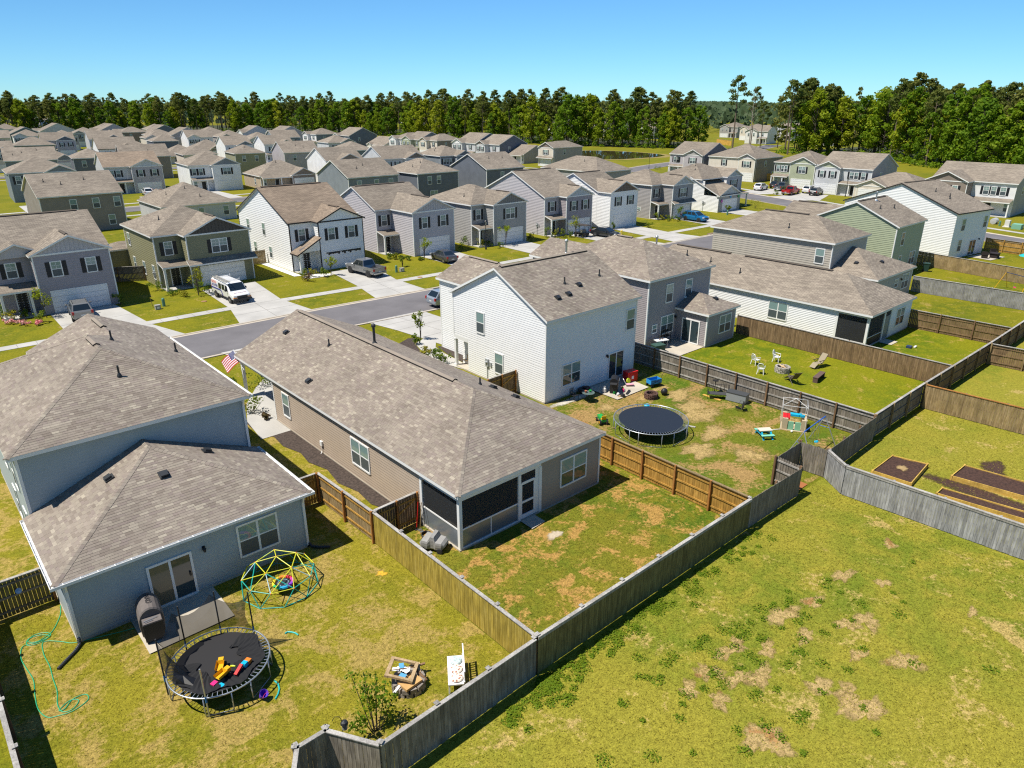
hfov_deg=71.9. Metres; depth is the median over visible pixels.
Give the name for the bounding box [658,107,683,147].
broadleaf tree
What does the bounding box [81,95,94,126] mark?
pine tree
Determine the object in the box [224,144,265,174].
house
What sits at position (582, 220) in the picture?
garage door
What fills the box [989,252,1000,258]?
wicker sofa
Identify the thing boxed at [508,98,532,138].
broadleaf tree
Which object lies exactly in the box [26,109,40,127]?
broadleaf tree
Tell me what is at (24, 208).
driveway
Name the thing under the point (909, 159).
undergrowth
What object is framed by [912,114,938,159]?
broadleaf tree
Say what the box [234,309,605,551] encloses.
house
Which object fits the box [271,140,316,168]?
house
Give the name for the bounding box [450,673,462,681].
cushion
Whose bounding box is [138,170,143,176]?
window
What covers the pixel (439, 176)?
window
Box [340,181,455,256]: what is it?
house
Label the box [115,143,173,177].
house
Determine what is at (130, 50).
sky
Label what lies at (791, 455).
fence
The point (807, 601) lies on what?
straw patch
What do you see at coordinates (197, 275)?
young tree
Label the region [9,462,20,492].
window
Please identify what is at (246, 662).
toy slide
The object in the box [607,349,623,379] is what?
sliding door
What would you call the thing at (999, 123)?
broadleaf tree
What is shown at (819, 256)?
window
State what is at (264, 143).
house
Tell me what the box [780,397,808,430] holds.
canopy frame
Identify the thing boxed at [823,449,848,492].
fence
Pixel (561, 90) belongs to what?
pine tree
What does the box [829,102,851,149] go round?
broadleaf tree
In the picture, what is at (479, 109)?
pine tree
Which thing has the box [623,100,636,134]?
pine tree
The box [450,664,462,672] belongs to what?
cushion
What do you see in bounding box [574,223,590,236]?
golf cart
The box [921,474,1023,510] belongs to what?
mulch path
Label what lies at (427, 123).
broadleaf tree
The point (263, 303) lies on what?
driveway
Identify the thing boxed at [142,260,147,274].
window
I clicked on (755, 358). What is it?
plastic chair
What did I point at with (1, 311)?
shrub
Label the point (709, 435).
straw patch
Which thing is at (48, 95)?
pine tree
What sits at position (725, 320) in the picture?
window
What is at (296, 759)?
fence
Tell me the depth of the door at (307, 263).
89.84 m
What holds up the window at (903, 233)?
in the house at (894, 228)
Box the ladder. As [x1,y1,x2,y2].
[212,275,229,282]
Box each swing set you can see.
[790,416,835,448]
[995,272,1023,291]
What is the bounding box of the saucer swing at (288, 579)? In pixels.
[272,557,293,589]
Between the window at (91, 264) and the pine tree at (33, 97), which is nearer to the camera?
the window at (91, 264)
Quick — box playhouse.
[780,411,807,432]
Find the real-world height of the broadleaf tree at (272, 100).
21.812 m
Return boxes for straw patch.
[597,404,614,409]
[636,395,644,400]
[653,385,669,390]
[666,387,691,401]
[677,399,719,422]
[679,679,699,699]
[680,443,716,459]
[693,664,725,681]
[702,425,729,440]
[709,691,731,712]
[714,641,743,660]
[725,670,750,688]
[729,636,747,651]
[735,449,770,462]
[742,723,781,746]
[744,663,770,688]
[749,740,757,752]
[758,734,795,756]
[759,639,774,657]
[765,606,799,625]
[798,628,812,644]
[800,595,823,607]
[804,677,834,694]
[832,569,856,581]
[833,617,861,629]
[834,681,857,697]
[836,689,869,714]
[846,696,887,719]
[850,650,869,661]
[854,612,879,631]
[874,579,890,587]
[881,650,926,670]
[884,538,897,548]
[897,465,907,470]
[968,606,977,616]
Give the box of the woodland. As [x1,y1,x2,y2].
[0,82,1023,163]
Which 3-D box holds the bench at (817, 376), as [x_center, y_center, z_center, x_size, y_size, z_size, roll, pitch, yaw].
[23.684,-0.522,54.541,0.400,0.460,1.700,17,28,37]
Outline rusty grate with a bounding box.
[799,481,807,489]
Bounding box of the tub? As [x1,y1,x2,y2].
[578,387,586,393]
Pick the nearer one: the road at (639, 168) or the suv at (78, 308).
the suv at (78, 308)
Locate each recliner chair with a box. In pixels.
[784,373,801,384]
[809,352,828,367]
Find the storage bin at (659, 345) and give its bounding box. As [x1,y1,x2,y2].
[651,342,665,350]
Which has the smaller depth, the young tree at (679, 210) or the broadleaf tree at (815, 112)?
the young tree at (679, 210)
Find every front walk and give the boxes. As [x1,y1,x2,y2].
[247,379,289,438]
[415,338,461,368]
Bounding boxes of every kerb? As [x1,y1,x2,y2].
[170,234,712,337]
[202,308,439,358]
[523,168,1023,238]
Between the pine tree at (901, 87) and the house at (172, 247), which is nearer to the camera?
the house at (172, 247)
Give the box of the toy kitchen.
[623,368,637,381]
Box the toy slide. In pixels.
[234,657,251,675]
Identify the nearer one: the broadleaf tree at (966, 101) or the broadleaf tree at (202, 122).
the broadleaf tree at (966, 101)
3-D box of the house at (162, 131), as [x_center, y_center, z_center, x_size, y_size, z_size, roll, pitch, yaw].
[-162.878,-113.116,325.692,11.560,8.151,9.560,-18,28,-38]
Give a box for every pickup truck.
[345,257,386,277]
[773,182,791,190]
[781,185,799,194]
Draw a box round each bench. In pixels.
[447,643,464,693]
[812,371,825,382]
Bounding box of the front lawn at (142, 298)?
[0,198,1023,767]
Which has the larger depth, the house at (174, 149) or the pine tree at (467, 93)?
the pine tree at (467, 93)
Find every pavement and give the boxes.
[0,193,249,214]
[0,225,711,350]
[524,167,1023,233]
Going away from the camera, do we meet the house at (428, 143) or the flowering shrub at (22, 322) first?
the flowering shrub at (22, 322)
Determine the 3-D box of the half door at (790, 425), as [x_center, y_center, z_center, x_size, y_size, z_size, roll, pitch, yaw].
[18.196,2.711,46.162,0.360,0.560,0.060,8,23,19]
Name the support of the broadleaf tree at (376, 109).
on the forest ground at (224, 127)
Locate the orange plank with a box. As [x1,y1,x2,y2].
[702,394,720,400]
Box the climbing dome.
[240,549,318,608]
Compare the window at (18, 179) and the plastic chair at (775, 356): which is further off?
the window at (18, 179)
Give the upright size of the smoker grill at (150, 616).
1.371 m
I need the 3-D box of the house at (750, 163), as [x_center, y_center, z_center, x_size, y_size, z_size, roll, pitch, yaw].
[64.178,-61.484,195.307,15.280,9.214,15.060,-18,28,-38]
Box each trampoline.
[154,591,272,716]
[613,404,688,447]
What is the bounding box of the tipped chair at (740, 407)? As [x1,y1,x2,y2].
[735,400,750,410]
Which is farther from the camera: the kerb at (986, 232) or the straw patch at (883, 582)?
the kerb at (986, 232)
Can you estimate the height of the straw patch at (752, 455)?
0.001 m
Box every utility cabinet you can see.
[990,218,998,223]
[1002,220,1011,227]
[1011,223,1023,229]
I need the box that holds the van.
[211,273,251,303]
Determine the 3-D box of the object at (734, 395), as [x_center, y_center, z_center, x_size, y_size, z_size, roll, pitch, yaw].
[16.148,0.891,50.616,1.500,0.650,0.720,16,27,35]
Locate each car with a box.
[430,249,458,262]
[590,226,620,236]
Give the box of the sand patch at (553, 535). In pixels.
[547,531,562,539]
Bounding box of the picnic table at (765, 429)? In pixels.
[754,427,774,440]
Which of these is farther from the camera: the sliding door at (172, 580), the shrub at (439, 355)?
the shrub at (439, 355)
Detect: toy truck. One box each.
[213,665,232,682]
[214,656,226,672]
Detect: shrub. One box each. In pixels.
[0,305,8,318]
[2,310,22,319]
[2,318,15,324]
[16,319,31,324]
[17,308,27,316]
[25,319,42,325]
[32,310,44,319]
[112,293,123,304]
[146,281,165,290]
[162,288,179,294]
[178,290,187,296]
[192,280,203,290]
[202,284,211,292]
[244,395,262,413]
[246,373,269,388]
[261,412,270,419]
[302,273,311,280]
[305,268,318,276]
[320,266,328,275]
[344,670,397,734]
[411,333,420,342]
[420,345,430,353]
[427,348,440,357]
[434,349,452,361]
[459,242,464,249]
[544,226,551,237]
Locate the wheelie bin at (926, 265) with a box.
[922,262,930,271]
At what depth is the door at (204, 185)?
169.03 m
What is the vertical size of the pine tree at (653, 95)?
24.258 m
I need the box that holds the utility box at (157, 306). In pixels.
[154,304,160,309]
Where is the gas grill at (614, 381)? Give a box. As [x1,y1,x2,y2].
[610,375,619,392]
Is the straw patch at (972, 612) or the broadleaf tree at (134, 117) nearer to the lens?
the straw patch at (972, 612)
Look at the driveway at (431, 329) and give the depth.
67.79 m
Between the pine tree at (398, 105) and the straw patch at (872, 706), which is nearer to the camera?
the straw patch at (872, 706)
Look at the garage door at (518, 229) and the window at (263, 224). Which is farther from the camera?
the garage door at (518, 229)
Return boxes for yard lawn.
[0,403,508,767]
[403,460,719,632]
[514,363,850,514]
[636,333,947,438]
[734,327,985,387]
[908,248,1023,344]
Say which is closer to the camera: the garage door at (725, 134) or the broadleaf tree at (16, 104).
the garage door at (725, 134)
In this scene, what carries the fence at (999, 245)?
on the yard lawn at (983, 312)
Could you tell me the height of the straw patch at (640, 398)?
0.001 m
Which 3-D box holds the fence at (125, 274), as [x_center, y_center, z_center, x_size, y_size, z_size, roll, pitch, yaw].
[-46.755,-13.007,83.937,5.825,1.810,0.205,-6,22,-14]
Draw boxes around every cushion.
[449,656,461,664]
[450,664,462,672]
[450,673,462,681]
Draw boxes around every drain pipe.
[57,637,81,669]
[308,542,330,548]
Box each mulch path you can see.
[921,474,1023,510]
[981,461,1005,474]
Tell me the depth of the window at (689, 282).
63.21 m
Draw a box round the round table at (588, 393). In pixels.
[582,390,594,400]
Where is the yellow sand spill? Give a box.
[376,571,386,575]
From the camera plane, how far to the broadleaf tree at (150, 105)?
479.59 m
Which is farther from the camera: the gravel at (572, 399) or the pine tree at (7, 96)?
the pine tree at (7, 96)
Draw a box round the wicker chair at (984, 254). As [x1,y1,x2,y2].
[981,251,988,257]
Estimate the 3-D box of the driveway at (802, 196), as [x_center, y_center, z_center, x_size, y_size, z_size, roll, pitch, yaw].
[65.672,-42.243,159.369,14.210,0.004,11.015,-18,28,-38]
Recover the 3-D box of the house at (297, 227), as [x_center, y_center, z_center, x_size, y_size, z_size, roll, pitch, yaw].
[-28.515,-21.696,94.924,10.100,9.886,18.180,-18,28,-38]
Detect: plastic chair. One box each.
[750,354,760,365]
[756,363,765,374]
[772,350,780,362]
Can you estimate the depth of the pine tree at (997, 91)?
229.62 m
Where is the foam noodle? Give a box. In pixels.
[274,680,279,698]
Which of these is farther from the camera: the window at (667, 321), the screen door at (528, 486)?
the window at (667, 321)
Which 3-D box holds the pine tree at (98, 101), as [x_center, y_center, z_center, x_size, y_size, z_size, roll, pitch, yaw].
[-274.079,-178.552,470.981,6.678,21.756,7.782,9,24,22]
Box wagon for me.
[646,372,664,387]
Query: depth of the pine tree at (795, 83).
277.83 m
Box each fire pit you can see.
[391,668,425,698]
[644,390,657,399]
[774,364,790,373]
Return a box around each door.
[0,165,5,172]
[14,292,32,313]
[50,283,110,312]
[58,162,71,167]
[60,150,75,154]
[119,183,125,192]
[138,182,162,192]
[145,551,198,607]
[170,267,182,285]
[200,260,246,285]
[201,181,207,189]
[217,180,240,190]
[275,179,279,184]
[294,177,314,183]
[302,252,311,268]
[325,247,361,269]
[384,236,390,251]
[419,235,449,254]
[477,229,482,243]
[497,226,522,243]
[521,477,535,518]
[540,159,550,165]
[550,221,555,233]
[568,217,589,232]
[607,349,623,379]
[613,212,632,228]
[673,203,689,217]
[680,317,699,344]
[720,133,727,137]
[721,198,736,211]
[740,172,752,181]
[745,139,755,143]
[787,421,793,429]
[790,178,810,188]
[794,422,800,430]
[814,183,835,194]
[849,185,853,195]
[857,188,874,195]
[881,315,889,338]
[966,239,976,255]
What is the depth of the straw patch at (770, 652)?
27.75 m
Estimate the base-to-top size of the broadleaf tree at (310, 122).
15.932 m
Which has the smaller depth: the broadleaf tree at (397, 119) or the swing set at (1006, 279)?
the swing set at (1006, 279)
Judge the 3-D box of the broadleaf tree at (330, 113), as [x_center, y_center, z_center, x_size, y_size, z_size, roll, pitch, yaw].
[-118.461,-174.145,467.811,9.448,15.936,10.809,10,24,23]
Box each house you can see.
[0,123,16,130]
[0,130,10,140]
[0,141,13,172]
[0,146,57,166]
[0,209,119,320]
[0,314,314,641]
[1,156,75,202]
[9,126,37,142]
[11,129,37,142]
[13,137,55,149]
[21,170,126,230]
[32,123,73,131]
[38,132,77,154]
[56,151,71,167]
[58,130,80,149]
[69,148,96,171]
[72,127,92,146]
[84,130,123,149]
[89,123,123,130]
[91,136,136,151]
[94,150,165,193]
[109,204,257,291]
[112,127,146,142]
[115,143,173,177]
[137,182,236,218]
[140,131,174,143]
[141,129,167,135]
[142,124,156,130]
[146,124,173,131]
[146,135,178,147]
[166,127,191,144]
[168,144,186,164]
[175,145,217,160]
[175,151,242,190]
[180,129,212,146]
[187,139,216,152]
[201,127,217,129]
[209,130,223,135]
[213,130,241,141]
[215,135,252,157]
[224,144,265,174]
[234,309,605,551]
[236,182,364,274]
[237,125,266,135]
[243,160,315,187]
[247,132,264,147]
[253,135,291,162]
[265,130,300,140]
[266,126,302,140]
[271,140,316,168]
[302,128,335,147]
[305,146,362,181]
[316,135,356,147]
[316,157,399,194]
[333,127,376,146]
[335,141,368,154]
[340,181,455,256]
[361,145,426,165]
[366,136,388,147]
[388,132,413,144]
[391,158,459,195]
[401,131,436,149]
[419,134,455,151]
[421,145,469,167]
[430,184,528,247]
[435,239,641,403]
[450,151,524,187]
[451,132,492,152]
[475,134,527,152]
[485,167,594,236]
[507,144,537,163]
[529,234,740,347]
[536,140,582,165]
[540,155,632,178]
[566,170,639,228]
[615,169,696,219]
[662,163,748,212]
[668,141,727,170]
[669,243,916,345]
[708,144,783,181]
[710,209,916,292]
[719,122,745,137]
[739,124,760,139]
[744,125,777,143]
[770,151,826,188]
[776,123,800,140]
[784,191,927,265]
[814,151,898,196]
[843,179,994,257]
[852,172,924,196]
[925,161,1023,217]
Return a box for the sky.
[0,0,1023,102]
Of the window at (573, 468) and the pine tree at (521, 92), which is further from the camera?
the pine tree at (521, 92)
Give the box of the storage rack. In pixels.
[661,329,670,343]
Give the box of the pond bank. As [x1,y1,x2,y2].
[582,150,669,159]
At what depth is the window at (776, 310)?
66.71 m
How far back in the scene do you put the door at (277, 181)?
174.46 m
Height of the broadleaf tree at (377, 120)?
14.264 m
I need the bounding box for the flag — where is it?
[221,350,243,372]
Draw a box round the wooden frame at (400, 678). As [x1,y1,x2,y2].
[384,656,418,683]
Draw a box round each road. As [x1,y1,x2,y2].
[125,197,246,211]
[173,235,712,357]
[631,145,779,171]
[740,193,1023,246]
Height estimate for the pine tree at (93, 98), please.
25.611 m
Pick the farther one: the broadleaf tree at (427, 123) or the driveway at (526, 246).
the broadleaf tree at (427, 123)
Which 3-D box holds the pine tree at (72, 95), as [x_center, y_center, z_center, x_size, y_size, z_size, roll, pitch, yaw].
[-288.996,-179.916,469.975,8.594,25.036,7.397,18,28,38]
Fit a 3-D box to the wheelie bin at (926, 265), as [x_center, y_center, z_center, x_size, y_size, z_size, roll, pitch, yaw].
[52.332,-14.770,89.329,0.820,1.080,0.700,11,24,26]
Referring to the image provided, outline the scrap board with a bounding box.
[416,669,426,680]
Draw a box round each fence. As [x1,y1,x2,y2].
[0,567,57,619]
[0,683,23,767]
[113,266,146,281]
[253,249,265,264]
[291,744,300,767]
[292,724,329,767]
[299,473,320,505]
[315,472,374,543]
[324,724,383,767]
[372,509,539,673]
[373,491,419,529]
[375,635,536,767]
[487,370,516,392]
[533,496,752,673]
[600,434,748,513]
[634,342,875,432]
[716,139,731,145]
[735,314,952,381]
[748,465,802,527]
[767,173,772,180]
[770,440,800,483]
[771,455,802,484]
[798,440,829,476]
[821,415,876,476]
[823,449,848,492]
[841,464,1023,559]
[872,383,926,439]
[907,309,1011,342]
[910,275,1023,309]
[916,251,1023,283]
[920,342,991,401]
[921,384,1023,433]
[983,237,1023,254]
[985,320,1023,361]
[986,343,1023,371]
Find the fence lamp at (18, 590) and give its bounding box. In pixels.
[15,588,21,593]
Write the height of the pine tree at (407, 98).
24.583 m
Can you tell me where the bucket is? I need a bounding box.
[259,689,268,698]
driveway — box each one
[19,206,27,212]
[51,304,184,336]
[203,282,310,322]
[210,191,241,197]
[331,269,423,297]
[368,311,441,343]
[421,250,469,264]
[497,241,539,252]
[567,231,666,244]
[615,225,698,241]
[675,217,724,224]
[722,209,756,214]
[746,189,780,193]
[772,193,827,200]
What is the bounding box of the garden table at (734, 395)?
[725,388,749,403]
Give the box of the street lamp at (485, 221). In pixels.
[484,219,486,249]
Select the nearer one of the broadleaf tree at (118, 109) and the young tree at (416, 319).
the young tree at (416, 319)
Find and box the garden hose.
[20,605,134,717]
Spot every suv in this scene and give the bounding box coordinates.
[65,298,93,321]
[142,187,151,194]
[425,287,439,305]
[681,210,708,221]
[753,182,767,190]
[769,180,781,187]
[801,185,813,192]
[809,187,823,195]
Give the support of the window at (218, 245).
in the house at (172, 247)
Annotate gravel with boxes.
[261,262,299,275]
[307,273,331,277]
[550,394,585,406]
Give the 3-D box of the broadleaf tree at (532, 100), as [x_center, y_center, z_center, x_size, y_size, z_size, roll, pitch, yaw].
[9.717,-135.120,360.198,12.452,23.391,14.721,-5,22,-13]
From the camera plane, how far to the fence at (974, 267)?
87.57 m
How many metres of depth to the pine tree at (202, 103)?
476.38 m
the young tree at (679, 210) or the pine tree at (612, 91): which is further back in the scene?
the pine tree at (612, 91)
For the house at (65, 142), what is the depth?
274.33 m
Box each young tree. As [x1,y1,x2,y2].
[30,286,52,317]
[187,266,202,295]
[324,256,336,267]
[398,255,404,266]
[411,310,424,338]
[419,237,431,259]
[497,225,510,245]
[571,215,579,237]
[677,206,685,217]
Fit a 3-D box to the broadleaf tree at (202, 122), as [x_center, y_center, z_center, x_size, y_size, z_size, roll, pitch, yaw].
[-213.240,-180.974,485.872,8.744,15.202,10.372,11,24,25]
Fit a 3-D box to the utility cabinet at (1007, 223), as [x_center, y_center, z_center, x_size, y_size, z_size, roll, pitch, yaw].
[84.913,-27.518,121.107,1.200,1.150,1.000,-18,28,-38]
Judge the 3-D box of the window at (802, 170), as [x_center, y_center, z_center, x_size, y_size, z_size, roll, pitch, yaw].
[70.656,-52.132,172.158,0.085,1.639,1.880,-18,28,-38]
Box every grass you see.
[826,411,1023,551]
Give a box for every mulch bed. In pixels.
[247,422,402,514]
[400,338,420,351]
[438,346,462,360]
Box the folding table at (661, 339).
[653,337,668,342]
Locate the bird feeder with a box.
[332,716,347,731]
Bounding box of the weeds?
[501,530,1000,767]
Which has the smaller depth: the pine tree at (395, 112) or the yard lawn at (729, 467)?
the yard lawn at (729, 467)
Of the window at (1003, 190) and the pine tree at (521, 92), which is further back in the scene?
the pine tree at (521, 92)
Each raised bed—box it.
[871,455,928,485]
[935,487,1023,523]
[949,464,1023,500]
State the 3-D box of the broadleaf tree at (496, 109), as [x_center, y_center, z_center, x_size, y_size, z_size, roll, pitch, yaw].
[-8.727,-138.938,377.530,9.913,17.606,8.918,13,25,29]
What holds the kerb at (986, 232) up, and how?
on the road at (779, 201)
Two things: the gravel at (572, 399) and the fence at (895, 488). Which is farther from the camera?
the gravel at (572, 399)
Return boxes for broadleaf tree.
[0,113,7,124]
[9,98,32,128]
[13,103,33,128]
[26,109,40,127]
[48,103,71,127]
[65,97,87,128]
[68,102,84,129]
[79,111,94,128]
[93,107,105,125]
[101,101,122,125]
[113,108,126,125]
[115,111,126,127]
[125,100,143,127]
[126,107,141,128]
[141,103,157,125]
[144,97,165,125]
[161,110,175,128]
[166,106,183,128]
[186,98,203,128]
[195,110,210,128]
[225,98,243,132]
[235,103,253,127]
[242,104,253,127]
[252,107,264,127]
[253,101,265,127]
[259,99,274,128]
[265,99,286,128]
[267,100,286,127]
[281,110,293,125]
[292,106,307,129]
[304,108,319,130]
[311,98,328,128]
[325,105,336,130]
[326,108,340,130]
[330,102,346,132]
[338,101,355,128]
[342,98,361,126]
[359,110,369,130]
[363,101,375,131]
[363,112,374,131]
[370,111,383,134]
[373,103,381,132]
[378,107,393,131]
[379,107,397,134]
[386,103,398,131]
[399,100,414,132]
[400,108,413,131]
[405,103,424,131]
[414,98,433,131]
[430,100,450,133]
[438,112,448,133]
[444,96,460,135]
[454,106,467,134]
[461,100,481,133]
[467,110,481,132]
[467,113,478,132]
[483,102,501,132]
[484,112,503,133]
[485,106,504,133]
[499,112,511,134]
[504,108,516,135]
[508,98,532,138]
[517,95,543,142]
[532,112,550,139]
[537,115,552,140]
[551,116,564,140]
[552,94,582,140]
[554,102,580,139]
[561,94,592,143]
[577,93,604,145]
[588,107,606,145]
[603,101,624,146]
[606,112,625,145]
[618,108,637,146]
[631,106,656,143]
[653,113,673,146]
[657,102,677,138]
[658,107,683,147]
[674,107,697,142]
[689,105,709,141]
[788,101,813,152]
[795,87,835,150]
[797,111,818,148]
[811,99,840,151]
[812,88,844,148]
[824,95,857,150]
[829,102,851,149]
[841,95,875,150]
[853,86,897,152]
[860,90,907,152]
[862,107,891,152]
[888,92,928,156]
[889,86,930,158]
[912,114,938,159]
[924,106,959,160]
[927,88,968,163]
[938,101,978,161]
[942,83,1002,161]
[956,97,999,161]
[968,104,1006,160]
[976,113,1012,163]
[987,106,1020,163]
[989,100,1023,164]
[997,109,1023,163]
[1009,136,1023,164]
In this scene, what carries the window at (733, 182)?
in the house at (713, 187)
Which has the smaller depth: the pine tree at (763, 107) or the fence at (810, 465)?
the fence at (810, 465)
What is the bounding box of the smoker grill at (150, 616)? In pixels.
[135,592,165,643]
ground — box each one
[0,115,1023,691]
[31,125,681,147]
[789,147,1004,167]
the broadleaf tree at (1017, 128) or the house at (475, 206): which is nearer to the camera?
the house at (475, 206)
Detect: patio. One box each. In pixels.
[131,586,223,653]
[590,376,647,398]
[665,339,701,354]
[968,254,1002,259]
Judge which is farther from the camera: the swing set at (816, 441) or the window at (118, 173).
the window at (118, 173)
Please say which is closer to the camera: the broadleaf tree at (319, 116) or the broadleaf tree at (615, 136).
the broadleaf tree at (615, 136)
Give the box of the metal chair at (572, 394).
[569,388,578,399]
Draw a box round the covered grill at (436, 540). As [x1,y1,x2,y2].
[420,529,448,554]
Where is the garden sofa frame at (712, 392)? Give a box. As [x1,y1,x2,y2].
[707,383,729,398]
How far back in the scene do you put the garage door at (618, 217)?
120.51 m
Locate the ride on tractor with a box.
[595,414,608,424]
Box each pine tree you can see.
[1,90,13,121]
[1,94,13,123]
[1,99,12,122]
[25,98,39,127]
[29,95,43,127]
[42,99,56,122]
[44,93,55,108]
[55,96,68,113]
[60,93,70,126]
[69,93,80,115]
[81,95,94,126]
[88,93,99,107]
[94,99,104,122]
[106,92,118,109]
[120,99,129,126]
[138,98,148,111]
[144,93,152,106]
[151,97,163,124]
[152,95,164,124]
[169,94,180,110]
[171,92,185,125]
[176,93,186,126]
[181,95,192,128]
[189,99,199,129]
[198,96,210,126]
[201,94,214,127]
[214,91,222,127]
[214,99,225,129]
[217,93,229,124]
[217,96,228,129]
[249,91,260,125]
[276,92,287,124]
[282,95,295,124]
[289,96,298,121]
[299,96,308,130]
[299,99,307,130]
[308,99,316,123]
[315,93,325,112]
[325,91,335,108]
[339,98,347,124]
[352,97,362,124]
[361,95,372,112]
[375,92,387,134]
[384,91,394,107]
[390,98,402,132]
[393,97,402,132]
[401,91,411,106]
[401,93,411,112]
[410,92,417,101]
[413,95,424,110]
[423,89,432,131]
[428,94,439,133]
[435,88,447,131]
[439,88,449,133]
[459,97,472,121]
[461,88,475,107]
[474,95,489,112]
[475,91,490,132]
[488,89,501,110]
[500,90,516,134]
[508,94,519,112]
[514,89,527,139]
[522,89,535,140]
[537,96,549,114]
[538,88,553,114]
[547,90,562,116]
[554,86,568,109]
[581,96,587,139]
[591,95,601,144]
[605,89,619,112]
[609,92,622,145]
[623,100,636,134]
[627,86,644,143]
[633,88,648,144]
[643,92,658,146]
[651,97,663,145]
[662,89,681,121]
[670,91,684,146]
[683,91,697,133]
[727,74,752,147]
[748,86,763,143]
[757,101,772,147]
[779,79,800,149]
[783,80,806,154]
[789,91,809,151]
[795,78,814,150]
[797,83,812,150]
[800,83,819,145]
[804,77,823,147]
[814,86,837,148]
[824,83,839,104]
[829,86,844,150]
[886,78,914,153]
[894,86,913,154]
[903,72,930,154]
[917,78,941,151]
[920,90,940,159]
[923,87,948,163]
[923,90,948,160]
[940,86,959,162]
[942,83,965,157]
[969,80,996,161]
[992,86,1011,105]
[994,81,1019,109]
[1003,88,1023,122]
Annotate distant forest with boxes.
[0,101,926,130]
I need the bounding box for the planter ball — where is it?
[661,388,667,394]
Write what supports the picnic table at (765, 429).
on the yard lawn at (729, 467)
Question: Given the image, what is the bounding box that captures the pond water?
[582,150,664,158]
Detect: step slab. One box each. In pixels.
[521,515,543,528]
[879,339,896,344]
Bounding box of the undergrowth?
[192,127,964,168]
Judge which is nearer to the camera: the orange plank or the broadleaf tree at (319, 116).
the orange plank
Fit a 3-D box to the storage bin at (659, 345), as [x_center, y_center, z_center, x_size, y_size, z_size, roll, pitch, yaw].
[12.515,-3.075,60.545,1.060,0.700,0.760,-11,24,-25]
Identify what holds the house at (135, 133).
on the ground at (10, 205)
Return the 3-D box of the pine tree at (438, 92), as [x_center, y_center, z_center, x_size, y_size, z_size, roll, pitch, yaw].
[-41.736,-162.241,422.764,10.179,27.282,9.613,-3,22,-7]
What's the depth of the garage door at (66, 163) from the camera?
220.30 m
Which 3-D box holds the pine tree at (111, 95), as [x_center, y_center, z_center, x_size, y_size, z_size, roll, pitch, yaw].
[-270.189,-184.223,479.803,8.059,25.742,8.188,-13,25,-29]
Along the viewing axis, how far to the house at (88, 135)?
284.65 m
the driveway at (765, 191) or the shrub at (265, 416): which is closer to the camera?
the shrub at (265, 416)
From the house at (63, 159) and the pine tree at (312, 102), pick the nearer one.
the house at (63, 159)
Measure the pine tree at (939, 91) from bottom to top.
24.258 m
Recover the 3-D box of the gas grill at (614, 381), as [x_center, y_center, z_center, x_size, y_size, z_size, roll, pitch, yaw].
[7.566,-0.008,52.003,0.673,1.130,1.680,5,22,12]
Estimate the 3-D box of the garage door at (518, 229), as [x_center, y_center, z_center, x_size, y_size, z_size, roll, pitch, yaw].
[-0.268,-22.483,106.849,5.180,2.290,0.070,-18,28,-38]
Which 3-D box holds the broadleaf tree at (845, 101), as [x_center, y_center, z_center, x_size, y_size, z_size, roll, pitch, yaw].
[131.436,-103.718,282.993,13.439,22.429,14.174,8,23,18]
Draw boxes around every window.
[4,262,18,279]
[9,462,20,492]
[12,483,23,518]
[15,176,21,184]
[49,260,63,276]
[69,199,78,209]
[84,256,97,272]
[92,197,100,207]
[108,214,116,224]
[113,196,121,206]
[115,170,120,177]
[126,232,130,245]
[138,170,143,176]
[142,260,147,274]
[152,169,156,175]
[163,241,173,255]
[192,169,196,175]
[198,168,202,175]
[210,237,228,252]
[223,167,230,174]
[223,205,229,214]
[235,511,280,558]
[246,218,249,230]
[261,222,265,235]
[269,246,272,258]
[281,391,291,419]
[298,228,305,241]
[327,227,335,240]
[347,225,354,237]
[350,436,370,474]
[381,214,387,226]
[421,217,427,228]
[427,176,431,184]
[430,190,437,195]
[437,175,440,183]
[440,214,445,225]
[475,310,484,334]
[476,209,480,220]
[494,352,503,374]
[505,207,514,218]
[550,201,554,211]
[559,449,586,487]
[561,359,580,386]
[571,201,575,210]
[583,199,587,209]
[616,196,620,206]
[625,307,635,330]
[628,195,632,204]
[651,324,656,333]
[655,189,658,197]
[660,313,673,334]
[665,283,673,303]
[680,188,686,196]
[684,278,692,297]
[689,158,695,163]
[718,312,731,333]
[731,179,736,187]
[743,161,749,167]
[767,300,788,320]
[798,166,805,173]
[813,248,825,264]
[819,170,824,177]
[830,171,834,177]
[854,172,858,179]
[860,173,865,179]
[893,278,898,288]
[894,306,905,326]
[900,232,905,245]
[900,272,909,289]
[907,250,915,263]
[956,239,962,251]
[960,218,966,231]
[982,186,989,194]
[982,215,988,227]
[990,186,997,194]
[999,187,1006,195]
[1002,204,1009,211]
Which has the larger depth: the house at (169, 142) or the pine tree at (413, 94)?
the pine tree at (413, 94)
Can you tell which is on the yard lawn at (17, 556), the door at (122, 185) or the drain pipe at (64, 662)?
the drain pipe at (64, 662)
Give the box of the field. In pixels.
[409,339,1023,767]
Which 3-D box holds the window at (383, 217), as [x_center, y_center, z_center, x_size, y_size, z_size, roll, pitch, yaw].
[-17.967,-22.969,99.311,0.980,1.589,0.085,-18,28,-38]
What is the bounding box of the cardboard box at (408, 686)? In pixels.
[397,672,421,691]

